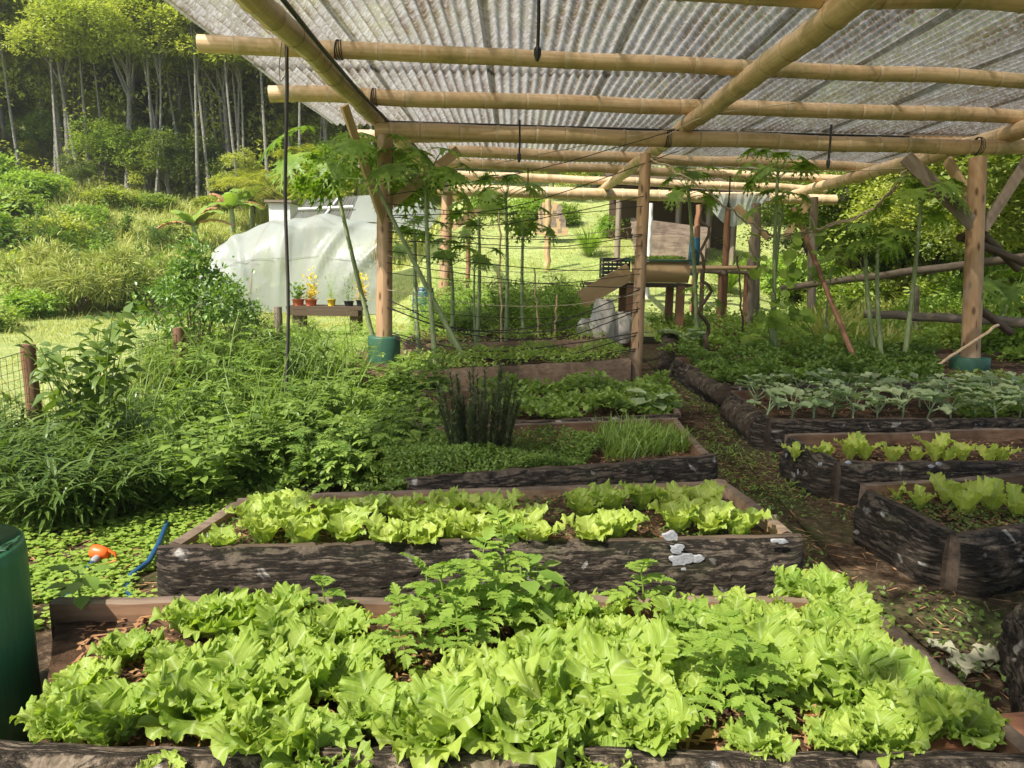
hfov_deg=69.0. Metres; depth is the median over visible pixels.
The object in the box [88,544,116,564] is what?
spray nozzle
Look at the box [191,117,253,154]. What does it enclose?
understorey tree
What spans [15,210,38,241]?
leafy weed
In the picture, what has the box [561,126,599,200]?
understorey tree
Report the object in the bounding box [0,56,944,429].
ground
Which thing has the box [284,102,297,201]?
slender tree
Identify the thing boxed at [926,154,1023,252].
broadleaf tree
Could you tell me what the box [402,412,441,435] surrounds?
leafy weed
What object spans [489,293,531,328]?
leafy weed
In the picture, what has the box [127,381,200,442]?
leafy weed
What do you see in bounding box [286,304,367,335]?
plant bench
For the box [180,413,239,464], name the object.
leafy weed
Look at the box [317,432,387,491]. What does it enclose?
leafy weed
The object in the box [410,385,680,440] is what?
raised bed
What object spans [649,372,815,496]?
path weeds
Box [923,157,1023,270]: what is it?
broadleaf tree
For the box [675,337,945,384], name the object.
bed greens
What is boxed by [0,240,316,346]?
tall grass
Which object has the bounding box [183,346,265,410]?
leafy weed
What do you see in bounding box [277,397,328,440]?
broad weed
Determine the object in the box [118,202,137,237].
broad weed
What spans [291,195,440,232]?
lean to shed
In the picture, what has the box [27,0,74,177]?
slender tree
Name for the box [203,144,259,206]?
understorey tree
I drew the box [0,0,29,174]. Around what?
slender tree
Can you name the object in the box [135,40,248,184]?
forest tree
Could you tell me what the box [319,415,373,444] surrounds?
leafy weed
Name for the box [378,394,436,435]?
leafy weed
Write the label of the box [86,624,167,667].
lettuce
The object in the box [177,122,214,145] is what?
understorey tree
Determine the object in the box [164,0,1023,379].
bamboo shelter
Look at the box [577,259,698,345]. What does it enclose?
work table
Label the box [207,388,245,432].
broad weed
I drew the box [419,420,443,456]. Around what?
leafy weed
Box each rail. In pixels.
[780,253,1023,290]
[863,310,1023,327]
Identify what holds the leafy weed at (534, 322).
on the garden soil
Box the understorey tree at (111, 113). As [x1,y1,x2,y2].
[75,89,166,177]
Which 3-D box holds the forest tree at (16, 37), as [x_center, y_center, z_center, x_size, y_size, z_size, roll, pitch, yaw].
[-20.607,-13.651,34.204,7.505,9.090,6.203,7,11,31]
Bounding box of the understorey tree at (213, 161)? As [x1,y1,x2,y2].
[180,133,239,196]
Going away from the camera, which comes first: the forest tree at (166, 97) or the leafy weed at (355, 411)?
the leafy weed at (355, 411)
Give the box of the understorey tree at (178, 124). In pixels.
[148,105,201,175]
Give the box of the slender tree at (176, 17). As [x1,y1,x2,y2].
[145,0,203,196]
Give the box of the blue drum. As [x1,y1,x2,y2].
[688,237,699,274]
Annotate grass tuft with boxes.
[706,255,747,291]
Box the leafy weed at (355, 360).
[320,339,380,386]
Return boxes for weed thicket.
[0,387,173,520]
[154,350,449,501]
[266,320,463,376]
[408,272,593,332]
[410,238,609,341]
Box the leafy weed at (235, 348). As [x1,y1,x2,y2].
[208,338,249,367]
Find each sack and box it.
[576,318,590,334]
[589,298,614,340]
[614,311,631,342]
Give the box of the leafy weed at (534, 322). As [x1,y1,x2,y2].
[513,293,557,335]
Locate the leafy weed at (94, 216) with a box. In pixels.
[76,200,110,229]
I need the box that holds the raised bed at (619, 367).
[333,345,630,389]
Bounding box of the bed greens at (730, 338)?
[646,303,959,352]
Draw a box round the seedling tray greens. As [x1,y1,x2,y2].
[624,254,688,259]
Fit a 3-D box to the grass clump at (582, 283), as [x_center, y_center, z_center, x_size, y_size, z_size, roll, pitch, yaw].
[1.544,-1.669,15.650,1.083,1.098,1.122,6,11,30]
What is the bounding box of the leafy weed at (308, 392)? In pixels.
[281,384,325,400]
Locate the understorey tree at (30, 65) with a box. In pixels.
[19,47,34,84]
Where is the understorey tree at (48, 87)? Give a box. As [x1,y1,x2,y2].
[30,56,116,126]
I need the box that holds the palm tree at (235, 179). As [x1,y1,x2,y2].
[209,168,304,218]
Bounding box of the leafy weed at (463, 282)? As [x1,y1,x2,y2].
[454,272,470,300]
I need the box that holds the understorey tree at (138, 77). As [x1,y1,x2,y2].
[116,72,192,106]
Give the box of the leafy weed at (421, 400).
[389,379,450,419]
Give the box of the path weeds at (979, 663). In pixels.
[698,403,1009,713]
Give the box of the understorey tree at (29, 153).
[7,137,41,167]
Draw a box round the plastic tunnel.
[196,213,376,313]
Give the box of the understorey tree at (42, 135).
[3,104,71,169]
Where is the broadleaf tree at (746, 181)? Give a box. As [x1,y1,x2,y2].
[718,167,781,226]
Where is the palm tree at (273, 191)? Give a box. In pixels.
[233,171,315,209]
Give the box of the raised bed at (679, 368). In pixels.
[669,352,1023,407]
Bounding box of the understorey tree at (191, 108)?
[182,103,209,125]
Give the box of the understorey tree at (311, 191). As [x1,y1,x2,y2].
[293,169,345,201]
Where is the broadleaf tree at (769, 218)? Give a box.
[738,168,873,257]
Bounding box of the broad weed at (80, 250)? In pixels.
[71,247,89,257]
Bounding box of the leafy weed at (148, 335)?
[129,325,196,357]
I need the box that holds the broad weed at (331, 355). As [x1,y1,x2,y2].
[322,354,365,391]
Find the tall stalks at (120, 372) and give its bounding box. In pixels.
[0,304,282,434]
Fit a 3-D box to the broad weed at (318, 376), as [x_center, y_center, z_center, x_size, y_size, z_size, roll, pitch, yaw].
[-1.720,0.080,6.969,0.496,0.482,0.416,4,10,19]
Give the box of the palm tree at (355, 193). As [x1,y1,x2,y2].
[329,153,403,195]
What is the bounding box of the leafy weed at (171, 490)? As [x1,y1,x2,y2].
[131,430,202,511]
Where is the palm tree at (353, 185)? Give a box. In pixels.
[287,164,367,198]
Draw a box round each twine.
[416,128,674,172]
[665,102,799,135]
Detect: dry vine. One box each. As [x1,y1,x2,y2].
[650,158,772,236]
[767,170,908,237]
[780,169,906,237]
[783,170,906,239]
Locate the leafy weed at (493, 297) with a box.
[475,296,511,328]
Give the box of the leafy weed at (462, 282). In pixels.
[453,266,477,299]
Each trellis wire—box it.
[387,203,641,214]
[387,254,639,271]
[387,272,636,283]
[387,302,638,318]
[388,238,640,248]
[388,290,636,306]
[389,221,640,237]
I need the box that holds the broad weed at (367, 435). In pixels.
[330,410,394,482]
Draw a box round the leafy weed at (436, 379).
[382,348,457,398]
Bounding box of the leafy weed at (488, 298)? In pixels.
[467,275,508,325]
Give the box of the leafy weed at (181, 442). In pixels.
[145,423,208,477]
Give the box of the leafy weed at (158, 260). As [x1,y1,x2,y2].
[137,249,164,305]
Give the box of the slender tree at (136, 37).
[110,9,180,192]
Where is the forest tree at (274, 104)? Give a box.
[212,61,279,159]
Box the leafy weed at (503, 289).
[484,275,527,328]
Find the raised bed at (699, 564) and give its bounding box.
[156,479,803,597]
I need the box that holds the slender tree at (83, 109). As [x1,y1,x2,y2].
[30,1,110,183]
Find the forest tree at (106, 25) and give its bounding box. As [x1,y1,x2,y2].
[15,0,199,190]
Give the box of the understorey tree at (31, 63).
[0,48,36,83]
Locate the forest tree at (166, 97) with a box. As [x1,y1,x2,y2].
[162,72,167,123]
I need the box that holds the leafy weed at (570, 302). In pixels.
[538,281,578,327]
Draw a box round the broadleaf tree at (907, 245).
[872,166,1022,272]
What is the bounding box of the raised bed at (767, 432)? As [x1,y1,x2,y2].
[720,384,1023,452]
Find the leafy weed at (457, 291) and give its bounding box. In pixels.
[437,281,470,315]
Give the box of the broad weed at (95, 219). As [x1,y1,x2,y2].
[87,204,106,228]
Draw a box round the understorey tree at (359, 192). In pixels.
[357,184,369,195]
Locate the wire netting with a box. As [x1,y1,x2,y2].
[0,313,276,439]
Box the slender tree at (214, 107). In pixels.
[210,74,218,142]
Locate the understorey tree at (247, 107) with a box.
[169,74,258,144]
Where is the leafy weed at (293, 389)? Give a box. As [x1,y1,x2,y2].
[256,371,335,413]
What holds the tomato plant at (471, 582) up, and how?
on the raised bed at (76, 631)
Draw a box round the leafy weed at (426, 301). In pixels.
[418,292,460,333]
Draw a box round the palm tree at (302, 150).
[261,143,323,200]
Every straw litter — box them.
[28,497,243,608]
[661,380,1023,712]
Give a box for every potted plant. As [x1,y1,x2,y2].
[285,282,308,305]
[300,266,319,305]
[325,274,338,305]
[341,277,356,305]
[352,272,370,306]
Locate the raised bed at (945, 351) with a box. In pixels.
[674,331,959,356]
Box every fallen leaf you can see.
[699,728,719,739]
[926,637,999,678]
[946,643,999,672]
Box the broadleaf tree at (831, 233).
[781,170,933,273]
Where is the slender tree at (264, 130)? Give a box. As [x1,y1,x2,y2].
[260,71,269,208]
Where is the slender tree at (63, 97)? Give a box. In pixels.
[55,43,79,181]
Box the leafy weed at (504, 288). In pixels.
[491,275,519,304]
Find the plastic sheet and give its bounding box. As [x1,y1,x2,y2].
[713,193,770,225]
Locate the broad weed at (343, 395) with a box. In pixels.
[320,385,383,436]
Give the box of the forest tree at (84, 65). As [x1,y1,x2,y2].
[69,44,115,102]
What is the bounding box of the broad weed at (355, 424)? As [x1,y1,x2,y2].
[326,412,379,449]
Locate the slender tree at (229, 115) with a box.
[224,55,241,210]
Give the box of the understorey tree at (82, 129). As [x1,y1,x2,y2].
[75,111,99,170]
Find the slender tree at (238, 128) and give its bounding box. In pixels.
[236,61,247,170]
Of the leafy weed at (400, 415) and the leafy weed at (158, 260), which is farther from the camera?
the leafy weed at (158, 260)
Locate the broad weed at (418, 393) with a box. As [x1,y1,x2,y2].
[375,371,428,409]
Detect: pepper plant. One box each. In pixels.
[44,563,112,609]
[479,554,564,623]
[507,559,568,590]
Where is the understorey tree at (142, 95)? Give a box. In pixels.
[72,59,159,122]
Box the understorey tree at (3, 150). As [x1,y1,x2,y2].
[0,131,6,154]
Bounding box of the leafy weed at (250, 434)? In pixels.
[210,421,277,467]
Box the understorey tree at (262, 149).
[222,129,274,172]
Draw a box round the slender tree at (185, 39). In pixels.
[153,13,210,195]
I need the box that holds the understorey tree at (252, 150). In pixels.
[220,140,263,172]
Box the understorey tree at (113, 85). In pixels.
[83,72,144,104]
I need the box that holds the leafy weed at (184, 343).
[177,336,241,390]
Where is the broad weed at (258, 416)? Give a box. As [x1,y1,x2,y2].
[208,413,287,487]
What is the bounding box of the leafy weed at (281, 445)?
[242,396,325,481]
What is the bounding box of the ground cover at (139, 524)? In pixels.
[0,482,275,629]
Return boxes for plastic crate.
[599,258,630,277]
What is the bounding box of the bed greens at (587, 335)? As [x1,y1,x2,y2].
[408,307,608,343]
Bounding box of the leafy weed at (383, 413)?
[356,404,420,454]
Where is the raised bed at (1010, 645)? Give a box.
[997,597,1023,712]
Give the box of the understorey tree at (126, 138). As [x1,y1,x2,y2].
[101,121,179,191]
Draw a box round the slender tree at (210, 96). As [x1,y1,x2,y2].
[207,67,224,194]
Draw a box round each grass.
[0,153,453,270]
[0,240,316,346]
[0,269,460,440]
[136,203,801,331]
[789,281,961,348]
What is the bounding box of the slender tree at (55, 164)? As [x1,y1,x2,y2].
[8,3,56,173]
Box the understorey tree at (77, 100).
[49,84,123,128]
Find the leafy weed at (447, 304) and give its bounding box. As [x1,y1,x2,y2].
[432,273,461,327]
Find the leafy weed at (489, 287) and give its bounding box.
[475,281,504,310]
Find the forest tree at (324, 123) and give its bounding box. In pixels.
[322,67,344,156]
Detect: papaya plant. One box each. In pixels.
[258,126,399,334]
[303,132,468,362]
[357,147,480,362]
[374,215,452,348]
[418,235,489,342]
[441,237,505,345]
[445,199,511,341]
[470,170,549,340]
[486,205,558,338]
[660,166,724,344]
[681,282,722,346]
[733,148,823,349]
[739,189,815,346]
[803,250,860,333]
[821,222,906,362]
[834,216,922,358]
[867,171,971,364]
[983,267,1023,315]
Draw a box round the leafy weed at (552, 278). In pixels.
[541,272,566,291]
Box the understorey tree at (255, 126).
[216,112,270,148]
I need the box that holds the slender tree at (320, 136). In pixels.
[317,116,322,178]
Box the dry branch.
[697,203,712,349]
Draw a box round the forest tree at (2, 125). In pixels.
[0,6,23,155]
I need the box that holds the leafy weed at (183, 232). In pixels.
[162,218,191,245]
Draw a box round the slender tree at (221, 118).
[216,76,226,169]
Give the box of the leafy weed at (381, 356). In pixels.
[371,348,420,390]
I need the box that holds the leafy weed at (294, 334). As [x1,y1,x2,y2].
[257,319,312,374]
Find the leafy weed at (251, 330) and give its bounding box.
[217,321,273,359]
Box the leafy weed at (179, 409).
[167,393,224,425]
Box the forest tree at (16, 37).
[0,0,142,180]
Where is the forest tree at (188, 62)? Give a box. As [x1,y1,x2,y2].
[136,41,228,162]
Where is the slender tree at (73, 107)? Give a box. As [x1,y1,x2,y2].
[71,60,74,139]
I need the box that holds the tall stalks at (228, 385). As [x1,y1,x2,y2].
[4,300,401,455]
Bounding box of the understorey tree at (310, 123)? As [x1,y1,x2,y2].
[270,105,344,175]
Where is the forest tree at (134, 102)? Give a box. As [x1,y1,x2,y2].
[131,70,137,164]
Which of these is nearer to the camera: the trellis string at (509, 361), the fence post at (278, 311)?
the trellis string at (509, 361)
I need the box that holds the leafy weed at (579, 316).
[562,305,591,326]
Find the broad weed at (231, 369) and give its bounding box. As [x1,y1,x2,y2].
[178,366,244,416]
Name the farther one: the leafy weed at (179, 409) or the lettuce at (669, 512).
the leafy weed at (179, 409)
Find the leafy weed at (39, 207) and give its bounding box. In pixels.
[28,186,56,217]
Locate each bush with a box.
[0,149,28,178]
[0,163,75,200]
[0,184,53,216]
[0,196,29,241]
[0,230,92,291]
[0,245,29,283]
[0,248,133,315]
[0,286,71,319]
[0,302,25,332]
[15,208,105,245]
[56,203,110,220]
[62,236,151,309]
[73,182,138,207]
[75,241,170,266]
[95,257,177,309]
[126,224,254,348]
[132,190,181,211]
[137,254,192,305]
[187,192,229,210]
[198,268,271,342]
[434,361,524,462]
[469,197,508,215]
[507,198,552,218]
[559,202,585,224]
[563,224,608,255]
[593,210,630,235]
[742,250,835,302]
[796,292,855,321]
[797,243,882,286]
[799,266,905,306]
[817,231,874,257]
[842,297,900,313]
[845,234,962,271]
[881,257,954,303]
[887,294,957,312]
[890,265,988,310]
[913,291,992,323]
[929,313,1021,348]
[931,264,1023,303]
[951,266,1023,289]
[951,312,1023,363]
[960,295,1023,314]
[983,287,1023,317]
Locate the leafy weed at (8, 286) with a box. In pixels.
[0,256,26,301]
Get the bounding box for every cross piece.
[957,233,1023,265]
[982,308,1014,335]
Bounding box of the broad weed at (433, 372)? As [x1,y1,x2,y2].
[415,359,450,389]
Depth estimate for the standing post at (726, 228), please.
14.22 m
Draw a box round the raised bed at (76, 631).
[0,595,1023,767]
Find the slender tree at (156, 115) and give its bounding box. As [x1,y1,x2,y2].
[150,65,158,187]
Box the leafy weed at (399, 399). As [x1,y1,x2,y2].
[363,392,405,430]
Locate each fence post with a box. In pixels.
[20,344,42,445]
[172,327,185,364]
[274,307,282,336]
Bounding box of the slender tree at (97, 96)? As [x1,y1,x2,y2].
[54,1,118,178]
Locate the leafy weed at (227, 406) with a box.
[199,399,250,413]
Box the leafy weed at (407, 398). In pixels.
[402,389,449,418]
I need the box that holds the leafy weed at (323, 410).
[276,396,342,448]
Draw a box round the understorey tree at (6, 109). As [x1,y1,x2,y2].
[0,88,28,137]
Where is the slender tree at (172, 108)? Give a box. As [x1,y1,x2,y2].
[165,62,190,191]
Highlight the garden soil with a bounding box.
[0,337,1001,741]
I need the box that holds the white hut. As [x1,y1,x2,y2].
[264,200,301,220]
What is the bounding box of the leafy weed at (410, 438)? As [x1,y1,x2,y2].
[380,429,431,479]
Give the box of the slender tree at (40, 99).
[9,6,42,165]
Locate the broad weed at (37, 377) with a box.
[14,321,131,438]
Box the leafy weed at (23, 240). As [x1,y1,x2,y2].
[4,230,45,284]
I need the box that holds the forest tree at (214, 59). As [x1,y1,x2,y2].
[131,4,259,191]
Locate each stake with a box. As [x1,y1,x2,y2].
[414,243,418,329]
[498,211,502,341]
[534,269,538,335]
[553,294,557,339]
[736,256,743,332]
[913,286,919,339]
[985,232,1021,271]
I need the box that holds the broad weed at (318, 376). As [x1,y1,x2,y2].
[296,368,344,400]
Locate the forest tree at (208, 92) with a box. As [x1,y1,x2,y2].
[162,52,234,141]
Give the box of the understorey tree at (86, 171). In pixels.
[54,151,101,188]
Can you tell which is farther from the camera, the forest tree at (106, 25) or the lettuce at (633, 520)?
the forest tree at (106, 25)
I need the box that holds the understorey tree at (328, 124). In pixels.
[291,111,373,149]
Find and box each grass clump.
[0,391,80,448]
[0,409,128,472]
[0,410,87,467]
[0,421,97,475]
[0,426,68,505]
[0,431,160,527]
[0,437,118,536]
[0,459,78,525]
[1,392,134,448]
[15,209,68,253]
[24,425,154,511]
[32,239,82,291]
[39,436,175,525]
[44,417,184,477]
[46,225,83,251]
[65,406,164,444]
[72,233,109,253]
[73,198,117,223]
[73,216,124,246]
[84,379,172,432]
[86,437,184,514]
[88,256,157,313]
[101,438,179,479]
[110,343,191,401]
[117,343,206,402]
[118,323,201,373]
[121,324,196,371]
[122,234,168,260]
[127,333,229,373]
[134,222,175,249]
[139,345,238,401]
[141,220,178,239]
[144,333,221,360]
[149,334,237,370]
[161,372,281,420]
[172,294,208,316]
[182,322,240,354]
[185,344,244,373]
[186,323,250,362]
[199,332,295,386]
[200,325,248,343]
[203,318,245,341]
[218,339,311,394]
[226,330,299,367]
[242,317,318,366]
[257,316,301,338]
[257,321,350,393]
[262,317,326,352]
[284,319,325,347]
[305,342,361,364]
[398,297,447,326]
[420,300,476,334]
[445,294,512,336]
[462,297,516,326]
[476,279,518,319]
[502,281,559,320]
[502,290,554,316]
[530,285,570,309]
[532,274,573,305]
[569,279,603,311]
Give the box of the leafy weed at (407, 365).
[389,355,426,397]
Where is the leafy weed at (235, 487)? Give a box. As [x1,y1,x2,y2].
[193,423,274,492]
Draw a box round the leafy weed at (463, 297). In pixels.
[457,283,484,312]
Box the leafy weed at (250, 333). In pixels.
[205,323,262,354]
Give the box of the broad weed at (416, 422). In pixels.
[381,405,446,441]
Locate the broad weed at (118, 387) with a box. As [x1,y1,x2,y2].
[12,302,150,452]
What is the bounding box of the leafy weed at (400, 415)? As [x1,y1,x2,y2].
[349,406,423,460]
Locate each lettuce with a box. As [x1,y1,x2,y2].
[9,685,81,744]
[42,655,121,697]
[50,677,172,746]
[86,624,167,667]
[134,646,263,742]
[135,749,186,767]
[142,639,204,674]
[149,588,244,639]
[178,586,281,641]
[180,625,268,658]
[188,629,311,720]
[197,522,241,545]
[201,697,336,765]
[223,491,275,519]
[233,581,316,627]
[236,508,290,543]
[249,597,335,666]
[259,495,326,527]
[260,746,320,767]
[261,487,311,518]
[262,642,343,701]
[263,703,373,767]
[269,509,334,542]
[292,603,372,641]
[306,494,361,521]
[310,640,383,705]
[313,501,371,541]
[329,493,386,516]
[334,630,392,676]
[336,661,409,737]
[359,508,422,543]
[365,672,468,767]
[370,491,422,518]
[388,512,447,543]
[389,497,443,522]
[391,655,522,767]
[409,485,469,512]
[425,507,477,538]
[436,638,523,681]
[443,487,494,514]
[447,508,512,538]
[456,669,557,759]
[473,509,525,537]
[477,688,586,767]
[479,487,525,514]
[479,624,615,698]
[493,633,653,746]
[498,501,548,513]
[499,586,599,633]
[505,507,566,543]
[560,509,619,541]
[562,487,609,516]
[562,617,669,669]
[563,725,636,767]
[565,609,648,638]
[572,653,675,738]
[576,587,629,616]
[587,479,636,509]
[594,506,649,538]
[601,674,698,758]
[604,613,681,674]
[618,480,667,509]
[642,480,691,507]
[647,495,704,531]
[651,589,737,647]
[664,658,719,704]
[679,494,734,534]
[679,591,704,598]
[680,479,725,503]
[683,616,798,684]
[711,505,772,534]
[711,584,762,623]
[713,508,740,531]
[715,715,799,761]
[736,618,822,699]
[738,598,802,625]
[768,589,818,616]
[771,562,872,607]
[781,441,804,460]
[784,620,845,666]
[789,663,887,721]
[800,594,873,638]
[802,631,941,706]
[803,711,888,754]
[805,444,832,452]
[813,440,835,455]
[814,585,894,629]
[814,612,903,670]
[827,684,942,767]
[834,432,866,458]
[842,431,883,459]
[872,672,985,741]
[878,665,934,689]
[881,441,906,460]
[887,481,906,497]
[899,484,936,509]
[908,445,932,459]
[908,680,1009,749]
[912,432,955,460]
[927,472,976,503]
[931,475,996,514]
[941,446,969,460]
[950,441,977,460]
[961,478,1006,510]
[976,444,1012,459]
[987,482,1023,515]
[988,443,1022,460]
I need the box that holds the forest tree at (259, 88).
[220,62,270,169]
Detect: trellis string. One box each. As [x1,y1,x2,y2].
[386,262,634,287]
[387,131,671,195]
[387,151,677,215]
[387,196,643,225]
[388,231,642,239]
[388,289,639,330]
[388,307,639,333]
[388,308,637,339]
[389,251,629,270]
[392,332,637,351]
[392,335,635,364]
[393,335,635,360]
[396,235,642,247]
[396,338,634,363]
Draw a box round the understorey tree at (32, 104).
[0,74,51,140]
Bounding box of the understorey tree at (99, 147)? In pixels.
[63,112,124,184]
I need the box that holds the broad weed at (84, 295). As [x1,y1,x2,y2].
[73,270,98,309]
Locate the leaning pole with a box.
[792,207,854,354]
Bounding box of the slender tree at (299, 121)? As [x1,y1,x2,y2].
[298,102,300,198]
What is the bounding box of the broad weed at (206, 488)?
[148,410,251,506]
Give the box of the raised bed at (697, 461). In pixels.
[406,417,717,489]
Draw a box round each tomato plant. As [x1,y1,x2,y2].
[299,575,359,610]
[364,582,444,677]
[384,552,459,621]
[387,560,486,637]
[413,590,501,654]
[425,525,528,643]
[451,560,546,639]
[454,503,561,621]
[598,558,675,614]
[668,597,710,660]
[678,603,788,734]
[703,629,804,734]
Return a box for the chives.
[590,406,699,462]
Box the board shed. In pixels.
[603,173,743,264]
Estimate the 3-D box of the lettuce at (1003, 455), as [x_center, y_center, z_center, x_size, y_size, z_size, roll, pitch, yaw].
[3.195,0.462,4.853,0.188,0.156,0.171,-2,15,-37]
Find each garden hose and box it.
[63,561,94,596]
[123,519,169,596]
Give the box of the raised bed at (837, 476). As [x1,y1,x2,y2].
[779,428,1023,505]
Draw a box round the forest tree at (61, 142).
[0,21,68,174]
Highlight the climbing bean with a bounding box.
[740,231,835,354]
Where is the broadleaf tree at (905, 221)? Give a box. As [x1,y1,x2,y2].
[835,155,1023,280]
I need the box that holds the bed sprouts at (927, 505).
[877,486,1023,531]
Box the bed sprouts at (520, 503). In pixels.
[190,495,723,543]
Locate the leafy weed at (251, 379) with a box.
[224,359,273,387]
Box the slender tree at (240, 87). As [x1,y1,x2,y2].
[196,28,244,187]
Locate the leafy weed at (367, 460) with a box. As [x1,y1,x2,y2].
[311,416,391,491]
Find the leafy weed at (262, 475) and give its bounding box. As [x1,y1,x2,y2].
[200,414,296,484]
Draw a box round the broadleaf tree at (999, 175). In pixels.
[891,154,1023,254]
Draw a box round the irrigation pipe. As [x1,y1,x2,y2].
[280,0,908,137]
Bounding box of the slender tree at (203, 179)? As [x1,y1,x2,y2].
[170,26,206,195]
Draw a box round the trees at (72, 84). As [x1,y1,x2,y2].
[0,31,412,206]
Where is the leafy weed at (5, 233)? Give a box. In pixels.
[0,226,11,248]
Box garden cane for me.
[920,324,999,376]
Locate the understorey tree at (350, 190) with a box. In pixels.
[343,187,358,196]
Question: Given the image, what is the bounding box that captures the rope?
[651,156,904,171]
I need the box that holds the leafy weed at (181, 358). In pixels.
[149,335,226,396]
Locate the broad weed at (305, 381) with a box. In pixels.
[280,368,318,405]
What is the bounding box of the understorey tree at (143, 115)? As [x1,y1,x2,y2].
[117,100,154,136]
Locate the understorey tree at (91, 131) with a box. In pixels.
[72,113,122,177]
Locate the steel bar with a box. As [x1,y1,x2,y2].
[283,45,289,404]
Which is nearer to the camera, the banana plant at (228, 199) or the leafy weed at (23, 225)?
the leafy weed at (23, 225)
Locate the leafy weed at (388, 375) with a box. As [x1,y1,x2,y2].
[351,357,412,397]
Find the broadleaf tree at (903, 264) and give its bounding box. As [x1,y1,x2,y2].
[818,173,920,267]
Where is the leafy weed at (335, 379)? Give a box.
[311,366,356,398]
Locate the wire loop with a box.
[279,41,286,81]
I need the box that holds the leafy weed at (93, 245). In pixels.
[86,235,104,257]
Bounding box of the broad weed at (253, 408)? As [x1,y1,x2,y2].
[213,405,286,467]
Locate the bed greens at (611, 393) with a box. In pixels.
[474,367,682,417]
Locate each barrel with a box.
[0,523,41,741]
[412,287,434,330]
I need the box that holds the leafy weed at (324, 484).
[285,412,363,493]
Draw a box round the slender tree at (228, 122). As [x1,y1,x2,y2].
[226,58,230,191]
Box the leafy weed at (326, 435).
[286,428,337,475]
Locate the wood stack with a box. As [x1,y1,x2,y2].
[534,202,567,234]
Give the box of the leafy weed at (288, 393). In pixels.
[245,383,329,449]
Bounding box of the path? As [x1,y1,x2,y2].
[627,344,1023,712]
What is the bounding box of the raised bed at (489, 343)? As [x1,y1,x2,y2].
[402,327,606,349]
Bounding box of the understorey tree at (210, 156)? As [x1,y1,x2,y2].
[172,134,220,188]
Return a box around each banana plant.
[157,206,233,249]
[208,190,264,233]
[211,185,283,229]
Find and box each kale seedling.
[626,388,682,409]
[658,328,714,343]
[734,374,767,389]
[735,379,778,405]
[746,388,798,414]
[747,373,793,399]
[757,382,800,409]
[770,385,832,417]
[776,370,820,387]
[776,381,823,408]
[790,387,841,417]
[805,367,850,390]
[808,380,851,409]
[813,386,864,416]
[827,370,874,398]
[828,379,872,405]
[828,388,884,417]
[850,396,900,417]
[851,372,897,388]
[852,383,893,408]
[866,386,939,417]
[872,370,907,397]
[887,375,915,408]
[897,372,941,387]
[904,379,943,406]
[919,373,958,389]
[920,389,957,417]
[927,376,972,406]
[933,392,975,417]
[942,393,1000,417]
[952,381,989,408]
[954,372,999,383]
[961,375,1023,410]
[967,370,1012,390]
[967,391,1023,417]
[991,388,1023,411]
[993,389,1023,417]
[997,373,1023,388]
[1004,371,1023,390]
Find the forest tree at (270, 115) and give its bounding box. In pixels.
[266,91,272,137]
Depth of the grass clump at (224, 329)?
9.73 m
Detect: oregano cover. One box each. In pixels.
[357,481,405,490]
[381,423,611,489]
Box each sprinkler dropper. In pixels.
[517,119,520,161]
[526,168,528,191]
[534,0,540,61]
[727,176,730,206]
[826,125,832,168]
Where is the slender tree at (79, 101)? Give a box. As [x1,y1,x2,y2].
[76,51,80,161]
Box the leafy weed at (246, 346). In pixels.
[195,319,263,388]
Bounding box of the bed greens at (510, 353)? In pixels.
[403,337,628,369]
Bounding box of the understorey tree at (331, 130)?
[322,123,377,189]
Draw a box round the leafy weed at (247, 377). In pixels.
[216,358,279,410]
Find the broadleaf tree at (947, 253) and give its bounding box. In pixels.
[890,155,1023,273]
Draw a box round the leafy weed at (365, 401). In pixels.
[360,383,402,408]
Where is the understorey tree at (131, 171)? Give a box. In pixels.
[120,142,175,191]
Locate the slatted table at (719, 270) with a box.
[690,265,756,329]
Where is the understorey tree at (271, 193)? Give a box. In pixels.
[262,177,294,203]
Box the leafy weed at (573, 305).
[559,288,591,324]
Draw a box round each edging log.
[655,333,678,374]
[686,369,732,404]
[720,396,771,439]
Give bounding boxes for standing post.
[466,206,470,293]
[543,199,551,270]
[645,203,652,298]
[689,204,701,310]
[722,205,730,328]
[745,236,757,326]
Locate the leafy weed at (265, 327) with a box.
[230,310,290,361]
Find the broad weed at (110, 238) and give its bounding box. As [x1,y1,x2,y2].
[88,230,117,252]
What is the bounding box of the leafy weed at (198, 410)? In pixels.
[179,392,248,454]
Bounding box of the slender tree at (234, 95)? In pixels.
[189,29,240,162]
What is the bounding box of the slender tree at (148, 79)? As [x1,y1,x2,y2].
[122,0,168,193]
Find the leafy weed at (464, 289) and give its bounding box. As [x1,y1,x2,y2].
[455,278,483,302]
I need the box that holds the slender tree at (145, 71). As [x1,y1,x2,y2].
[107,0,171,196]
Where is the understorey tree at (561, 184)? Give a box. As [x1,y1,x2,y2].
[524,171,575,200]
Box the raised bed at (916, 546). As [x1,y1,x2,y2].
[852,472,1023,598]
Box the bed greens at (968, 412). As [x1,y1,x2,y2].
[944,366,1023,417]
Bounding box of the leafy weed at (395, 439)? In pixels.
[365,414,427,481]
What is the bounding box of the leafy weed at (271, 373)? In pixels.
[250,358,305,394]
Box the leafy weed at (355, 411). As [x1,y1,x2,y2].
[333,406,366,427]
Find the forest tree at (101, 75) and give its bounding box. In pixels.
[92,51,139,167]
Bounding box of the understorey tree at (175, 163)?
[131,126,203,196]
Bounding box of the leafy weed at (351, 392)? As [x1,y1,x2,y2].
[306,363,378,413]
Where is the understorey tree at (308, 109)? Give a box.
[250,95,327,157]
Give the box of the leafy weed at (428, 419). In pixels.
[380,409,445,457]
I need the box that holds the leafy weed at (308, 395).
[289,371,364,433]

